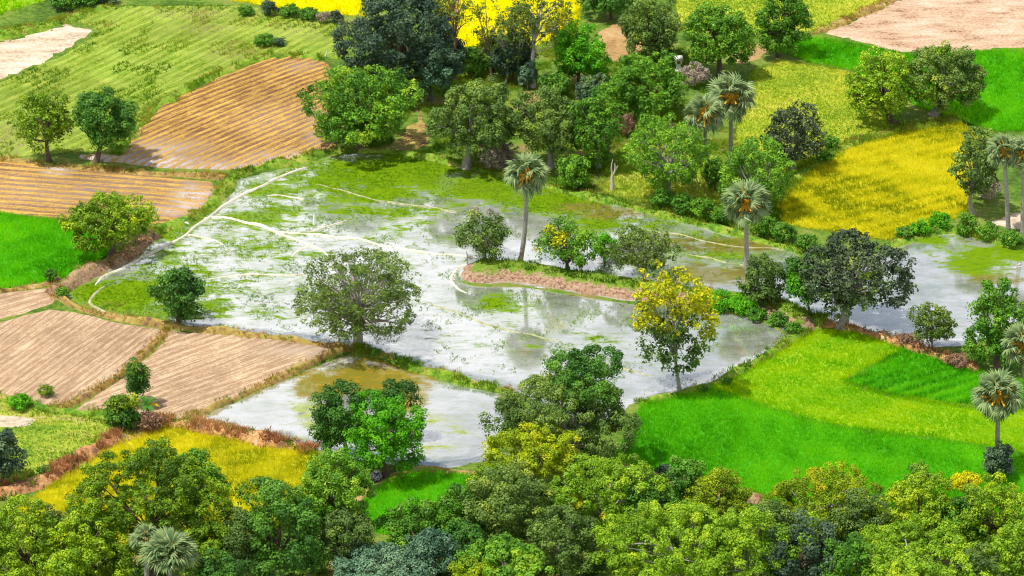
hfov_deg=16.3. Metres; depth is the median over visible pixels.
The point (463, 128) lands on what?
broadleaf tree
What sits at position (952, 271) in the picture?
flood water
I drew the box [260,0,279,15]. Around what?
shrub
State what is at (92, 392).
field bank
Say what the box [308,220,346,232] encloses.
mud ridge
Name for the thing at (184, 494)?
broadleaf tree
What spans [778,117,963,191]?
field bank
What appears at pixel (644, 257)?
broadleaf tree
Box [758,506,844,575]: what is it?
broadleaf tree
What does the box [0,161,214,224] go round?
stubble field
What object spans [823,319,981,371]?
field bank
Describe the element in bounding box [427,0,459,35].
thin tree
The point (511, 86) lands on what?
undergrowth
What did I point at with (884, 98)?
broadleaf tree
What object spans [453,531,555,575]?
broadleaf tree
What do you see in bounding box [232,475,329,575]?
broadleaf tree
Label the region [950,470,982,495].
broadleaf tree
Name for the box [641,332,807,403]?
field bank
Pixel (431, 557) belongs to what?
broadleaf tree
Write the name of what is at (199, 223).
mud ridge
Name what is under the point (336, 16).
shrub
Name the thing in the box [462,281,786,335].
field bank
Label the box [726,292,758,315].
shrub
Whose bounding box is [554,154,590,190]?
bush
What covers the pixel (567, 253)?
broadleaf tree
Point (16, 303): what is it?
ploughed field
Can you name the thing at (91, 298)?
mud ridge
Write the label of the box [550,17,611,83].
broadleaf tree
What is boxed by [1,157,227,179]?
field bank
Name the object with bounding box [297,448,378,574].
broadleaf tree
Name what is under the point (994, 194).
shrub
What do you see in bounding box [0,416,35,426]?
earth patch
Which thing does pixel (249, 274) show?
mud ridge
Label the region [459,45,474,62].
shrub
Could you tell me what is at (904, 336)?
brush heap
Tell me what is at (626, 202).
bank grass
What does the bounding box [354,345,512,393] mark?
field bank
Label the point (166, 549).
sugar palm
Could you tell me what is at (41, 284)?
field bank
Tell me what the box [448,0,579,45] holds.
rice field
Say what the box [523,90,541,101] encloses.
earth patch
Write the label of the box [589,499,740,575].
broadleaf tree
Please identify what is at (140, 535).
sugar palm
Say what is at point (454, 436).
flood water
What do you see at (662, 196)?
shrub
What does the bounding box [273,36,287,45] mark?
shrub
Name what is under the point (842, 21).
field bank
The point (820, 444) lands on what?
rice field
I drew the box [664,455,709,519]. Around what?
broadleaf tree
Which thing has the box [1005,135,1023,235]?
sugar palm
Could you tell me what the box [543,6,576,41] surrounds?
bush
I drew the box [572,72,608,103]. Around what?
bush
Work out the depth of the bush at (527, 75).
455.89 m
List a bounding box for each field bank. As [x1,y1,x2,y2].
[0,4,111,40]
[0,276,61,293]
[0,393,113,419]
[0,418,309,499]
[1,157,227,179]
[45,229,160,294]
[53,295,354,351]
[59,330,171,407]
[112,53,318,153]
[150,146,342,233]
[184,345,346,418]
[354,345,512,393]
[357,147,803,254]
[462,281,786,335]
[619,463,762,503]
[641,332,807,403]
[706,292,827,328]
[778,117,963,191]
[814,0,897,33]
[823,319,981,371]
[885,227,1023,249]
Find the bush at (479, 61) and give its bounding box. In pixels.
[475,35,505,74]
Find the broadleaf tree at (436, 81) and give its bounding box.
[399,33,461,102]
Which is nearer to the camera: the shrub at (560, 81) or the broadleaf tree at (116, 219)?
the broadleaf tree at (116, 219)
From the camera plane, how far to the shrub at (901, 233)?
411.93 m
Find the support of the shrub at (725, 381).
on the field bank at (734, 372)
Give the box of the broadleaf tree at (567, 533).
[525,503,601,575]
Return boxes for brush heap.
[133,410,166,429]
[475,140,519,169]
[612,113,636,134]
[679,61,711,85]
[896,332,924,346]
[944,352,970,368]
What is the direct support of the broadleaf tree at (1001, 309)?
on the ground at (986, 210)
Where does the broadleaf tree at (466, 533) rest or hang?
on the woodland floor at (607, 571)
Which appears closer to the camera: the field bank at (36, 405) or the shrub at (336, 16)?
the field bank at (36, 405)
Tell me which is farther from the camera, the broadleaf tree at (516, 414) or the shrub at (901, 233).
the shrub at (901, 233)
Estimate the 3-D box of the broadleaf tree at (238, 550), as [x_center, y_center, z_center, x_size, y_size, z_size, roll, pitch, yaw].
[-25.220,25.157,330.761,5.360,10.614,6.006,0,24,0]
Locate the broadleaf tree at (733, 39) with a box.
[681,1,757,76]
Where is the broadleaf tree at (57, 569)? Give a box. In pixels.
[36,545,91,575]
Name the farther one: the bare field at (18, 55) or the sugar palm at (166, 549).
the bare field at (18, 55)
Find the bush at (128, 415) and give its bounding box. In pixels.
[101,391,141,429]
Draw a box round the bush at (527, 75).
[518,59,537,88]
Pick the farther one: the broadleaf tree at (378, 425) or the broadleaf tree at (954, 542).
the broadleaf tree at (378, 425)
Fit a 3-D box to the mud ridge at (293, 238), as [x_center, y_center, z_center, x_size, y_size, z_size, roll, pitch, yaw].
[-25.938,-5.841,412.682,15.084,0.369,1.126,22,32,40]
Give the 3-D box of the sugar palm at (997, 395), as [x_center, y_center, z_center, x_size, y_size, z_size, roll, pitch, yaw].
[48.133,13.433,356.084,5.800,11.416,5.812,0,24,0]
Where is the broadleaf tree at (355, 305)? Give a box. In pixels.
[291,246,427,345]
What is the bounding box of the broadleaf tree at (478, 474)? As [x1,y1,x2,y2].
[461,462,519,529]
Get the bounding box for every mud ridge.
[88,286,120,314]
[95,167,306,284]
[188,234,222,244]
[204,216,473,257]
[211,273,305,278]
[242,220,327,254]
[267,194,303,199]
[292,243,315,256]
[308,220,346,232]
[317,184,455,211]
[432,304,650,375]
[449,264,467,292]
[646,229,778,248]
[682,252,742,264]
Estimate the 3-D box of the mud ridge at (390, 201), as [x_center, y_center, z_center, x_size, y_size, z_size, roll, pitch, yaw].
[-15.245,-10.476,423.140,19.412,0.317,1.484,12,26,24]
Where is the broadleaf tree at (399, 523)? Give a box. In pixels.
[371,495,457,574]
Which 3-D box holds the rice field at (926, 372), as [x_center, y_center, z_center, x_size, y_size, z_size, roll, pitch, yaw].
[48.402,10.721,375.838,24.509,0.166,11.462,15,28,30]
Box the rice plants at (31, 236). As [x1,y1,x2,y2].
[0,209,108,287]
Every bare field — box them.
[0,24,91,78]
[826,0,1023,51]
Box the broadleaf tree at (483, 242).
[451,206,513,258]
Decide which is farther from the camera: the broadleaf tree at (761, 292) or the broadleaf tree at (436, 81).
the broadleaf tree at (436, 81)
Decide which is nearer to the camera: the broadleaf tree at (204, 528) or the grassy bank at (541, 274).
the broadleaf tree at (204, 528)
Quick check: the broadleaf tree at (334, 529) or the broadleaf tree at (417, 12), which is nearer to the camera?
the broadleaf tree at (334, 529)
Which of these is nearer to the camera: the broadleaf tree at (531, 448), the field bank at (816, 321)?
the broadleaf tree at (531, 448)
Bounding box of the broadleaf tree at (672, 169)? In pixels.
[622,110,713,191]
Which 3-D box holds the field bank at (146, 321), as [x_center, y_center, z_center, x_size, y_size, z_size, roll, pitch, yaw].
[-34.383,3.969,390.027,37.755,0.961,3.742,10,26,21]
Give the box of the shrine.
[674,55,682,71]
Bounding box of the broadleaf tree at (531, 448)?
[478,421,581,517]
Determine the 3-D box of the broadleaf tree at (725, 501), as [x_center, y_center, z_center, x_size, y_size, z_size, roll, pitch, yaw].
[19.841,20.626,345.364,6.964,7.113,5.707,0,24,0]
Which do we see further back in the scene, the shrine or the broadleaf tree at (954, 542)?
the shrine
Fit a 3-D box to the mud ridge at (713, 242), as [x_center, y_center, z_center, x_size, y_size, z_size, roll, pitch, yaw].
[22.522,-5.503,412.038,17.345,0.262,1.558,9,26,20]
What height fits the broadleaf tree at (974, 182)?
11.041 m
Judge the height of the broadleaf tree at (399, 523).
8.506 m
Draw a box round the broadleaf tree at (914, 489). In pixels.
[878,470,959,556]
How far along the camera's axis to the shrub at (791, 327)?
388.32 m
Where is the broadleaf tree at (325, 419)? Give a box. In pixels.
[307,379,366,460]
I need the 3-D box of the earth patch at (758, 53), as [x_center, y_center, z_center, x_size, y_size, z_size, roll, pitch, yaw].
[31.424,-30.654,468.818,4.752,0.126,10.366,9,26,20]
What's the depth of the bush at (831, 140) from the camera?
436.72 m
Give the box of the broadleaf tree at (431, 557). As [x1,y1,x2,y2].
[403,527,461,575]
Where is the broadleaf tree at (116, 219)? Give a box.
[57,190,159,257]
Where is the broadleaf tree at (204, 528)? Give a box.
[174,515,238,575]
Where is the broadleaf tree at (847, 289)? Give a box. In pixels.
[798,227,918,330]
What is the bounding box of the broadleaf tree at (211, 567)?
[184,547,254,575]
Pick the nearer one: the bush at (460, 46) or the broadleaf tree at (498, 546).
the broadleaf tree at (498, 546)
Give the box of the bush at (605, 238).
[596,231,618,262]
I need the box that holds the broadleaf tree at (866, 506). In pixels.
[829,486,891,539]
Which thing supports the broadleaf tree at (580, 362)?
on the ground at (986, 210)
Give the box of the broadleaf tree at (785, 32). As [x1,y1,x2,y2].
[754,0,815,57]
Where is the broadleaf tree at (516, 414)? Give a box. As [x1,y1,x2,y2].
[478,370,643,478]
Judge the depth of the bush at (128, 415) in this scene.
365.33 m
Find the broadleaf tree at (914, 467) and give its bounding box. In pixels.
[902,459,929,481]
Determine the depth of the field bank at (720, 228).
422.61 m
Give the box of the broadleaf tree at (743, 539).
[703,505,791,575]
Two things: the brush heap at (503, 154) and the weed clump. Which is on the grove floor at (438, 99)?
the brush heap at (503, 154)
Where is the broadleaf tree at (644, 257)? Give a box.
[603,224,681,278]
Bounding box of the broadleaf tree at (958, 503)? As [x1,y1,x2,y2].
[933,495,988,551]
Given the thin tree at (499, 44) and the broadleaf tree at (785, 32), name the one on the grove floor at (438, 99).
the thin tree at (499, 44)
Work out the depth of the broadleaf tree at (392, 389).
362.22 m
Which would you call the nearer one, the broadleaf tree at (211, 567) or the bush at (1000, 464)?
the broadleaf tree at (211, 567)
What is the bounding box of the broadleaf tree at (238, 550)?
[211,505,266,573]
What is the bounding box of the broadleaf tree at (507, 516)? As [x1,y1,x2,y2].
[452,458,556,561]
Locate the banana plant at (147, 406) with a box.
[140,396,159,411]
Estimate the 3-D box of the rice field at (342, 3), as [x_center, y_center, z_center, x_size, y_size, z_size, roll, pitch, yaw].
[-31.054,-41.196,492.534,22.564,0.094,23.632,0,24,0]
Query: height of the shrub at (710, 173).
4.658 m
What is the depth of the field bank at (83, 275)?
404.28 m
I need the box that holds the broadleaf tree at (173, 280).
[146,266,206,323]
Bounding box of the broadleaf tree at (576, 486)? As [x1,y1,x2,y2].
[546,452,671,552]
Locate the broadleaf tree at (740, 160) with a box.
[717,134,796,201]
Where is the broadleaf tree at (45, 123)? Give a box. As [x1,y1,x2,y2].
[8,90,73,162]
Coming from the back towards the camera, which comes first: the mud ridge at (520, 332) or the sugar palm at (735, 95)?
the sugar palm at (735, 95)
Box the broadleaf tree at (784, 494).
[763,459,886,539]
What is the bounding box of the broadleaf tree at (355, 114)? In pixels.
[296,63,427,150]
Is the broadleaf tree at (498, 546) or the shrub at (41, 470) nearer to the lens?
the broadleaf tree at (498, 546)
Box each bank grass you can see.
[0,0,1023,500]
[0,317,976,498]
[475,256,805,318]
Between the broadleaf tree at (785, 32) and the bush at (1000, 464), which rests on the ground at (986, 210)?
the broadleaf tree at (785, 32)
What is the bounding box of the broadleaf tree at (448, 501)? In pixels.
[421,482,486,561]
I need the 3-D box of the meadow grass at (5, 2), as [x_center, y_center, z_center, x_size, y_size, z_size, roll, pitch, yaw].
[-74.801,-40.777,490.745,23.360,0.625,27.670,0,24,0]
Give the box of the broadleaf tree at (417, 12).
[330,0,465,96]
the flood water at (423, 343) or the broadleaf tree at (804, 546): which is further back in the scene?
the flood water at (423, 343)
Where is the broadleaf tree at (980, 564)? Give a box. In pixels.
[950,542,1013,575]
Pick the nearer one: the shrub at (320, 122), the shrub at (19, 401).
the shrub at (19, 401)
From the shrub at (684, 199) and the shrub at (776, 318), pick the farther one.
the shrub at (684, 199)
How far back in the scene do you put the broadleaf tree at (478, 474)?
341.98 m
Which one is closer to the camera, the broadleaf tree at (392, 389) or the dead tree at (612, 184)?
the broadleaf tree at (392, 389)
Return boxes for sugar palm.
[127,521,160,575]
[138,525,200,575]
[503,151,550,259]
[681,91,726,181]
[705,71,757,157]
[720,179,773,276]
[968,367,1023,448]
[985,132,1021,229]
[999,321,1023,408]
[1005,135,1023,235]
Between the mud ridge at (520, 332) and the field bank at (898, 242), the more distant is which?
the field bank at (898, 242)
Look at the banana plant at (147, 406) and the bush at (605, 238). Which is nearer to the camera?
the banana plant at (147, 406)
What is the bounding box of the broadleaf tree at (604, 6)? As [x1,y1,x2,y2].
[576,0,642,19]
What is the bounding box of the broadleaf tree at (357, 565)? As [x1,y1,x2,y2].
[331,540,436,575]
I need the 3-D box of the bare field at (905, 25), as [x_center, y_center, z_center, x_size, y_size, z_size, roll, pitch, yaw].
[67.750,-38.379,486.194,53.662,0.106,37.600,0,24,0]
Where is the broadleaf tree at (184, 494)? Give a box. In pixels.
[63,436,235,575]
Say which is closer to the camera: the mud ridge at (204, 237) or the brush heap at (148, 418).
the brush heap at (148, 418)
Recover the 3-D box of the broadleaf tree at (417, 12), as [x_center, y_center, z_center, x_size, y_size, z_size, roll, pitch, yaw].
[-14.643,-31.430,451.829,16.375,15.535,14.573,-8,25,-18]
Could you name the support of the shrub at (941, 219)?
on the ground at (986, 210)
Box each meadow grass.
[0,0,42,14]
[450,59,725,219]
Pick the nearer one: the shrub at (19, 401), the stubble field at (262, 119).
the shrub at (19, 401)
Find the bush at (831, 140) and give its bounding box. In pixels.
[824,134,839,149]
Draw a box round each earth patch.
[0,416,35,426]
[400,114,430,148]
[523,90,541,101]
[598,23,642,61]
[735,42,767,63]
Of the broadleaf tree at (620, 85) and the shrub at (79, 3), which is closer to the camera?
the broadleaf tree at (620, 85)
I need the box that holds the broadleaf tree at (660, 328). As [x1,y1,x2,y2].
[630,259,720,390]
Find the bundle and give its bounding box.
[370,470,382,481]
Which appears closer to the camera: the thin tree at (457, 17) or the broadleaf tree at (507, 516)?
the broadleaf tree at (507, 516)
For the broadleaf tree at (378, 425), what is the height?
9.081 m
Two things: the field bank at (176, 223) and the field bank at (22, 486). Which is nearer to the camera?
the field bank at (22, 486)
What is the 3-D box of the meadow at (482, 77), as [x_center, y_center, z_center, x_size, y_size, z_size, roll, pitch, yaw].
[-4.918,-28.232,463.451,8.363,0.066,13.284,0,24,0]
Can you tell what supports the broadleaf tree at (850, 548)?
on the woodland floor at (607, 571)
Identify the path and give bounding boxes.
[992,212,1020,228]
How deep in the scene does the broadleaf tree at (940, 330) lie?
382.64 m
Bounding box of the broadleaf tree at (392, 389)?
[373,378,424,418]
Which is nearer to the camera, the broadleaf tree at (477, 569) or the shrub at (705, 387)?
the broadleaf tree at (477, 569)
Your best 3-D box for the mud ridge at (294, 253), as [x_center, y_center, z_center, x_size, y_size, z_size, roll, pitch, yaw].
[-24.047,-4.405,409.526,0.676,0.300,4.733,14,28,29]
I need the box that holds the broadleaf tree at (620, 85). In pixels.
[598,49,689,120]
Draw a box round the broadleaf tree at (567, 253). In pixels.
[532,216,602,268]
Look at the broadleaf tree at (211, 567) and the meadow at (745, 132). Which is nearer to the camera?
the broadleaf tree at (211, 567)
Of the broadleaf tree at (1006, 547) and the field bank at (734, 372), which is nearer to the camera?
the broadleaf tree at (1006, 547)
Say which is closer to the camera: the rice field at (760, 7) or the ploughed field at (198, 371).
the ploughed field at (198, 371)
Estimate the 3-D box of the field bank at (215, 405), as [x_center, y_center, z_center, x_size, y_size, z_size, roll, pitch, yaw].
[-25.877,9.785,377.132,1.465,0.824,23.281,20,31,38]
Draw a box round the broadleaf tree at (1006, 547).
[983,519,1023,575]
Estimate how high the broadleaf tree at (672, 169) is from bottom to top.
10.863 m
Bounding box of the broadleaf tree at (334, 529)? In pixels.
[316,503,376,573]
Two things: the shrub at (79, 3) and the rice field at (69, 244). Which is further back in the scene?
the shrub at (79, 3)
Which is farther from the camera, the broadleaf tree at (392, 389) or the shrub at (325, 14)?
the shrub at (325, 14)
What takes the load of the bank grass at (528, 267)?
on the grassy bank at (541, 274)
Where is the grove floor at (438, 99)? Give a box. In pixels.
[359,43,777,234]
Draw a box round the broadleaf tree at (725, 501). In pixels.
[682,465,753,527]
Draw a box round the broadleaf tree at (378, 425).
[339,388,428,478]
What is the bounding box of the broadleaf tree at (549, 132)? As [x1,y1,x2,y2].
[505,85,585,168]
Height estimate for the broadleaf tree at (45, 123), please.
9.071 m
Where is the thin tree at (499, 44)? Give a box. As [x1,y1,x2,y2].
[487,10,527,81]
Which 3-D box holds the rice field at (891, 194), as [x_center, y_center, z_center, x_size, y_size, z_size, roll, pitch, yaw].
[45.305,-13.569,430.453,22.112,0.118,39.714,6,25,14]
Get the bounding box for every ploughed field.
[0,288,55,318]
[0,310,163,404]
[78,330,329,418]
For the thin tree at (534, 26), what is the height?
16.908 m
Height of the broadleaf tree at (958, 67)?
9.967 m
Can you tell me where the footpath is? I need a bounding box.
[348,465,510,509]
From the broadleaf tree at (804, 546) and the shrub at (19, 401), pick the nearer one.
the broadleaf tree at (804, 546)
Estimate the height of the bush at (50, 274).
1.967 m
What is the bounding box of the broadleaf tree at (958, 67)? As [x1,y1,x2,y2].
[900,40,987,116]
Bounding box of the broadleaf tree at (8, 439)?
[0,428,29,481]
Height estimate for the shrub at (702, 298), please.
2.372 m
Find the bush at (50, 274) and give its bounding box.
[43,268,57,281]
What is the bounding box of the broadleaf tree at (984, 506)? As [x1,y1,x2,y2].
[952,471,1023,560]
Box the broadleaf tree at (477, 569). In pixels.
[447,554,497,575]
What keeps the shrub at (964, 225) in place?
on the field bank at (898, 242)
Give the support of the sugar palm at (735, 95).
on the grove floor at (438, 99)
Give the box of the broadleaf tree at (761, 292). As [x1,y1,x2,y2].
[735,251,787,305]
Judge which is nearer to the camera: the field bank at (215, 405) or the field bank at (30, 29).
the field bank at (215, 405)
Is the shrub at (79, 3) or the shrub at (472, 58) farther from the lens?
the shrub at (79, 3)
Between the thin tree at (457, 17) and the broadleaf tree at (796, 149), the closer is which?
the broadleaf tree at (796, 149)
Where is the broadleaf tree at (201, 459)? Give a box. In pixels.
[169,447,230,559]
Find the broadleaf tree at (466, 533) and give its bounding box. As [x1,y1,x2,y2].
[438,517,490,573]
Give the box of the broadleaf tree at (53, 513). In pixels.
[32,503,81,552]
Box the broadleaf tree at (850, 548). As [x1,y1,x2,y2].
[818,531,878,575]
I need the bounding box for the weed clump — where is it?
[37,383,54,395]
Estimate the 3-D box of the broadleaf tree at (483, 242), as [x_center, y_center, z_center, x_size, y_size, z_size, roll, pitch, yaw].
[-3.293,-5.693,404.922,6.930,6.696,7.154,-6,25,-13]
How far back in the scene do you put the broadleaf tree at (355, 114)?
433.11 m
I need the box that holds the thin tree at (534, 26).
[507,0,574,87]
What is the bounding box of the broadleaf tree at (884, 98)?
[842,45,922,124]
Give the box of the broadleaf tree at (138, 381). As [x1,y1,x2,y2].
[122,356,152,401]
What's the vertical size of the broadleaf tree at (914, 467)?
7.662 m
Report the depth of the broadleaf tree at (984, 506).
335.65 m
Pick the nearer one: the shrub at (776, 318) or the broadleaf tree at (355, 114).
the shrub at (776, 318)
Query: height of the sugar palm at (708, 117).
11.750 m
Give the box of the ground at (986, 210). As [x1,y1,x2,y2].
[0,0,1023,539]
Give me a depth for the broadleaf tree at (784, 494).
340.79 m
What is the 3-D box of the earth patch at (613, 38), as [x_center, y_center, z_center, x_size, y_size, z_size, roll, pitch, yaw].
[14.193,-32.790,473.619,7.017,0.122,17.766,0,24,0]
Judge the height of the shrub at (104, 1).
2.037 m
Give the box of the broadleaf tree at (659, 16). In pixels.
[618,0,683,62]
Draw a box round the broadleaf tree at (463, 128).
[425,73,523,169]
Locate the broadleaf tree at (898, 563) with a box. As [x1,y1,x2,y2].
[870,552,938,575]
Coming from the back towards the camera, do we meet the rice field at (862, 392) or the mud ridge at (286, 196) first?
the mud ridge at (286, 196)
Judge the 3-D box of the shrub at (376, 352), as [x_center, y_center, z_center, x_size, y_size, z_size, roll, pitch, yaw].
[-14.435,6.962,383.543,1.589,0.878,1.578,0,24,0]
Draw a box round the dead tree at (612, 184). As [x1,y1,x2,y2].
[610,159,617,190]
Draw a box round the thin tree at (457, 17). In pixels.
[434,0,477,79]
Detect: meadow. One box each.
[0,401,112,483]
[451,62,500,84]
[604,140,721,215]
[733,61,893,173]
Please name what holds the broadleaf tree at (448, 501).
on the woodland floor at (607, 571)
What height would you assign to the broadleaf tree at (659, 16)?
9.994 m
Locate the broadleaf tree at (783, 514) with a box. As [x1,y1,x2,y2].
[750,498,799,575]
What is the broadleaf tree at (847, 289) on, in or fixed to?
on the field bank at (914, 347)
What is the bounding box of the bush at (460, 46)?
[436,30,469,60]
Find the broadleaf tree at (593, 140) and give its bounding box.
[562,85,624,168]
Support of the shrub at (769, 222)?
on the grove floor at (438, 99)
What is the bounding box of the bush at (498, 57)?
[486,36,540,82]
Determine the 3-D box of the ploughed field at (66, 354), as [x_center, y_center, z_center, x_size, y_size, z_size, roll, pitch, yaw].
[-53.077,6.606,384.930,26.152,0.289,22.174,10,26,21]
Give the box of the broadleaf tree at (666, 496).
[615,476,679,550]
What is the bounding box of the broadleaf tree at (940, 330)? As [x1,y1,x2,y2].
[907,301,957,350]
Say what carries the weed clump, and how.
on the ploughed field at (66, 354)
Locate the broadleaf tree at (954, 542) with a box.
[834,513,1005,575]
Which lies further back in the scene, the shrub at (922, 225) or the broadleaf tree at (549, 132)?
the broadleaf tree at (549, 132)
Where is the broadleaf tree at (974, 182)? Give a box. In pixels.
[947,127,999,214]
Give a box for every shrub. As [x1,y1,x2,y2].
[6,393,31,411]
[36,464,52,473]
[49,0,76,8]
[54,286,69,298]
[71,0,97,7]
[95,0,118,3]
[237,5,255,16]
[253,33,274,46]
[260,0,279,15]
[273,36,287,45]
[278,3,299,16]
[297,7,318,19]
[312,111,338,132]
[316,11,330,22]
[330,9,343,22]
[370,348,383,355]
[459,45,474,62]
[460,63,485,77]
[465,48,481,64]
[537,72,571,93]
[648,187,675,207]
[653,463,674,481]
[670,191,694,214]
[689,196,715,220]
[692,288,712,307]
[698,383,709,392]
[700,155,729,190]
[708,288,733,314]
[710,203,734,224]
[721,377,732,384]
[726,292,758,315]
[745,305,767,320]
[748,214,776,236]
[767,311,788,326]
[770,221,797,241]
[784,321,804,333]
[795,233,817,250]
[816,149,835,161]
[895,225,912,237]
[908,218,932,234]
[926,211,951,231]
[956,212,981,235]
[973,221,1001,240]
[976,175,1002,200]
[998,228,1023,246]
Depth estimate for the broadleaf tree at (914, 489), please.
337.16 m
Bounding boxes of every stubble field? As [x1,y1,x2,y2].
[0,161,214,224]
[79,56,336,169]
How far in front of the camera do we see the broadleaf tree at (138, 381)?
370.12 m
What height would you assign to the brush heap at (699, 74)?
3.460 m
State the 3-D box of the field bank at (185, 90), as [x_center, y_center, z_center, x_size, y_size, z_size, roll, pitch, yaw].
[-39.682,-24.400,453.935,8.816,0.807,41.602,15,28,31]
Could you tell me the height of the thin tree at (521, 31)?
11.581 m
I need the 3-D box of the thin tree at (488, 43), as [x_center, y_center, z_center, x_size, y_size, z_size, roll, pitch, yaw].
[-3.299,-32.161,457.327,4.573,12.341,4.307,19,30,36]
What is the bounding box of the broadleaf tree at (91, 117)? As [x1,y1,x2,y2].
[70,85,139,163]
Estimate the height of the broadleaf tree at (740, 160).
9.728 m
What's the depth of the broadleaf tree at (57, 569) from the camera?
324.66 m
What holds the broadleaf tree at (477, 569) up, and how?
on the woodland floor at (607, 571)
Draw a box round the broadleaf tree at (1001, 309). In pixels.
[962,275,1023,369]
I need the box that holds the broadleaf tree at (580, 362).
[542,343,624,475]
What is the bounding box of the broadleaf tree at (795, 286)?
[783,254,819,313]
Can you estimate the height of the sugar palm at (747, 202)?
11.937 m
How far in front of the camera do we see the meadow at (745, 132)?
452.26 m
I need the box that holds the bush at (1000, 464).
[982,440,1014,481]
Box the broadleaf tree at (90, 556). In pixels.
[31,504,135,575]
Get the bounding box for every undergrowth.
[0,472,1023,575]
[351,40,782,237]
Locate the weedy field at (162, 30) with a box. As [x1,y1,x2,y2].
[0,5,345,156]
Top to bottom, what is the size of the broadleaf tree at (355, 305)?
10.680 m
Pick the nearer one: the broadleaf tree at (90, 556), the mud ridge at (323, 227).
the broadleaf tree at (90, 556)
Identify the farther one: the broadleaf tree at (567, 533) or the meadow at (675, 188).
the meadow at (675, 188)
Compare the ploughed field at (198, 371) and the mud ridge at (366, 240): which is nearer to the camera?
the ploughed field at (198, 371)
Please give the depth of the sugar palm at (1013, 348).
368.12 m
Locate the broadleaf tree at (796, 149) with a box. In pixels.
[759,99,828,169]
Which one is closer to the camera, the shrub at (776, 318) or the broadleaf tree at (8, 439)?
the broadleaf tree at (8, 439)
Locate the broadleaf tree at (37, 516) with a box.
[0,493,70,575]
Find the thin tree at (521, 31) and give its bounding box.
[497,0,537,85]
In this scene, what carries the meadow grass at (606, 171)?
on the grove floor at (438, 99)
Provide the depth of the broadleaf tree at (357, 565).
329.37 m
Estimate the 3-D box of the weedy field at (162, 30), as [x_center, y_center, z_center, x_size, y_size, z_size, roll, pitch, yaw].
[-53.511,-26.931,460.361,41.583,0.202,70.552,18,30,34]
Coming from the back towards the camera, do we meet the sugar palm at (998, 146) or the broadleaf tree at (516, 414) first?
the sugar palm at (998, 146)
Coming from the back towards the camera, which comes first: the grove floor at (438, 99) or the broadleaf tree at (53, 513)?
the grove floor at (438, 99)
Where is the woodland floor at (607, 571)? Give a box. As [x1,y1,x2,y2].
[0,486,1022,575]
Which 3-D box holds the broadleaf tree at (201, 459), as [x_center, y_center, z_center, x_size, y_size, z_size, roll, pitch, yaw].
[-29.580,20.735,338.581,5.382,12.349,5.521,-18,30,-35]
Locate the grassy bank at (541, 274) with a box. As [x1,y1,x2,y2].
[461,259,815,331]
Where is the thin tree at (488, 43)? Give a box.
[466,0,501,80]
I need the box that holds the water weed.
[73,152,789,391]
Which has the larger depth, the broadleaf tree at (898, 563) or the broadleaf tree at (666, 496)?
the broadleaf tree at (666, 496)
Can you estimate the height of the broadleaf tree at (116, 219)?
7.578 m
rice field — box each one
[0,0,44,10]
[0,215,106,288]
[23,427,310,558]
[235,0,359,14]
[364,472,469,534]
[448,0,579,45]
[618,391,1023,516]
[676,0,876,35]
[721,331,1023,449]
[782,39,1023,130]
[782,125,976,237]
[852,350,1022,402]
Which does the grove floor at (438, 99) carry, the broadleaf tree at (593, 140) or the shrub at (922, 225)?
the broadleaf tree at (593, 140)
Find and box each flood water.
[66,153,797,420]
[202,354,505,467]
[787,234,1023,346]
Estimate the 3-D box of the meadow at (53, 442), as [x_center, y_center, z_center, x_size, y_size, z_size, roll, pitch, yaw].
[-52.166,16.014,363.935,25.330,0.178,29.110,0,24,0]
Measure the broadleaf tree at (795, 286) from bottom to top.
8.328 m
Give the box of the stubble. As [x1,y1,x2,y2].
[0,58,335,222]
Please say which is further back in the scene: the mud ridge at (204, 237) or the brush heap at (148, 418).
the mud ridge at (204, 237)
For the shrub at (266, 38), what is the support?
on the weedy field at (162, 30)
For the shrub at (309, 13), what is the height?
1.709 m

